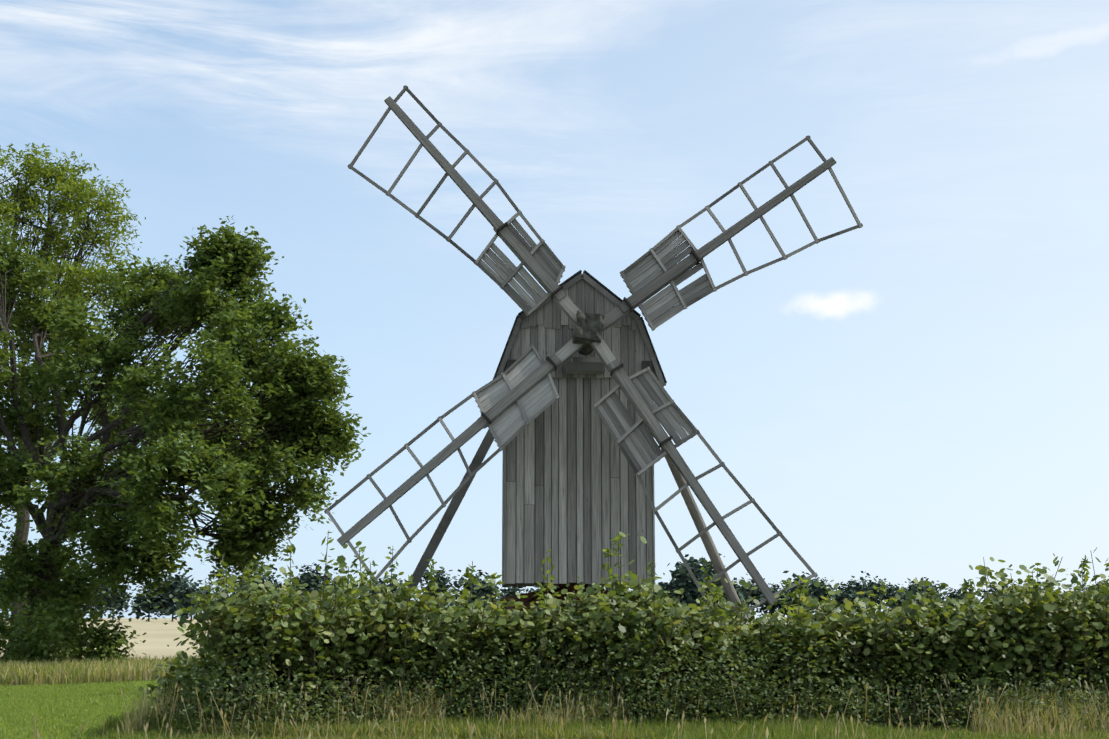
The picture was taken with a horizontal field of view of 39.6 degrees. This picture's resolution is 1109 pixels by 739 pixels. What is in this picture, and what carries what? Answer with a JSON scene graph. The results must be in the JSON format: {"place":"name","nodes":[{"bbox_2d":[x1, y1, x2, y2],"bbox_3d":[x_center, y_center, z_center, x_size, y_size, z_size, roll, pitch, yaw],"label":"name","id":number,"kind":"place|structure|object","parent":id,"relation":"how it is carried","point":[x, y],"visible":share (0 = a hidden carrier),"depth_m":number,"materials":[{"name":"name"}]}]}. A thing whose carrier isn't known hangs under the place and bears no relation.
{"place":"outdoors","nodes":[
{"label":"outdoors","id":0,"kind":"place"},
{"bbox_2d":[0,679,167,738],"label":"mown grass","id":1,"kind":"structure","parent":0,"point":[62,711],"depth_m":24.04,"materials":[{"name":"green plant"}]},
{"bbox_2d":[0,618,785,659],"bbox_3d":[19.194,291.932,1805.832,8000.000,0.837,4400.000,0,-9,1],"label":"ground","id":2,"kind":"structure","parent":0,"point":[159,637],"depth_m":115.40,"materials":[{"name":"beige soil"}]},
{"bbox_2d":[0,142,146,650],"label":"tree","id":3,"kind":"object","parent":2,"relation":"on","point":[35,171],"depth_m":57.37,"materials":[{"name":"green plant"}]},
{"bbox_2d":[0,579,146,664],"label":"field edge bush","id":4,"kind":"object","parent":2,"relation":"on","point":[55,619],"depth_m":39.08,"materials":[{"name":"green plant"}]},
{"bbox_2d":[0,654,200,685],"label":"dry edge grass","id":5,"kind":"structure","parent":2,"relation":"on","point":[137,668],"depth_m":31.77,"materials":[{"name":"plant"}]},
{"bbox_2d":[0,215,371,660],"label":"tree","id":6,"kind":"object","parent":2,"relation":"on","point":[253,526],"depth_m":42.53,"materials":[{"name":"green plant"}]},
{"bbox_2d":[344,553,748,618],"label":"field tree leaves","id":7,"kind":"object","parent":2,"relation":"on","point":[681,575],"visible":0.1,"depth_m":116.68,"materials":[{"name":"green plant"}]},
{"bbox_2d":[0,562,1108,621],"bbox_3d":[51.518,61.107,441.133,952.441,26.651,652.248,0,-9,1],"label":"distant trees","id":8,"kind":"object","parent":2,"relation":"on","point":[178,589],"materials":[{"name":"green plant"}]},
{"bbox_2d":[493,583,637,618],"bbox_3d":[0.311,4.988,32.019,3.154,1.708,5.625,0,-9,-3],"label":"windmill base","id":9,"kind":"object","parent":2,"relation":"on","point":[531,597],"visible":0.1,"depth_m":30.58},
{"bbox_2d":[496,273,665,586],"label":"mill buck planks","id":10,"kind":"object","parent":9,"relation":"on","point":[526,517],"visible":0.65,"depth_m":29.39,"materials":[{"name":"grey wood"}]},
{"bbox_2d":[506,317,651,584],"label":"wall boards","id":11,"kind":"object","parent":10,"relation":"attached to","point":[645,364],"visible":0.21,"depth_m":29.47,"materials":[{"name":"grey wood"}]},
{"bbox_2d":[493,270,666,386],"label":"roof","id":12,"kind":"structure","parent":10,"relation":"on","point":[601,285],"depth_m":29.73,"materials":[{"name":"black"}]},
{"bbox_2d":[404,419,747,624],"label":"support poles","id":13,"kind":"object","parent":2,"relation":"on","point":[477,461],"visible":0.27,"depth_m":31.20,"materials":[{"name":"grey wood"}]},
{"bbox_2d":[119,678,1108,738],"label":"tall grass","id":14,"kind":"structure","parent":2,"relation":"on","point":[1068,720],"depth_m":18.50,"materials":[{"name":"green plant"}]},
{"bbox_2d":[121,674,1108,737],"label":"grass seed stalks","id":15,"kind":"object","parent":2,"relation":"on","point":[482,696],"depth_m":18.37,"materials":[{"name":"beige plant"}]},
{"bbox_2d":[134,532,1108,737],"bbox_3d":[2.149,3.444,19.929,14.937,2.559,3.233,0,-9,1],"label":"hedge","id":16,"kind":"object","parent":2,"relation":"on","point":[998,624],"depth_m":19.37,"materials":[{"name":"green plant"}]},
{"bbox_2d":[190,531,1108,717],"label":"shoots","id":17,"kind":"object","parent":2,"relation":"on","point":[402,596],"depth_m":19.45,"materials":[{"name":"green plant"}]},
{"bbox_2d":[0,0,1108,617],"label":"sky","id":18,"kind":"structure","parent":0,"point":[919,390],"materials":[{"name":"blue"}]},
{"bbox_2d":[33,703,1108,738],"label":"rough grass","id":19,"kind":"structure","parent":0,"point":[648,729],"depth_m":17.77,"materials":[{"name":"green plant"}]},
{"bbox_2d":[578,348,592,354],"bbox_3d":[0.588,-0.425,29.808,0.455,0.565,1.537,0,-9,1],"label":"mill windshaft","id":20,"kind":"object","parent":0,"point":[584,351],"visible":0.05,"depth_m":29.55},
{"bbox_2d":[572,310,604,349],"bbox_3d":[0.633,-0.731,28.873,0.617,0.672,0.735,0,-9,1],"label":"windmill hub","id":21,"kind":"object","parent":20,"relation":"attached to","point":[588,329],"visible":0.96,"depth_m":28.59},
{"bbox_2d":[324,85,862,616],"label":"windmill sails","id":22,"kind":"object","parent":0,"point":[516,397],"visible":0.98,"depth_m":28.84},
{"bbox_2d":[481,222,700,447],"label":"mill sail irons","id":23,"kind":"object","parent":22,"relation":"attached to","point":[692,252],"visible":0.69,"depth_m":28.78,"materials":[{"name":"black metal"}]}
]}

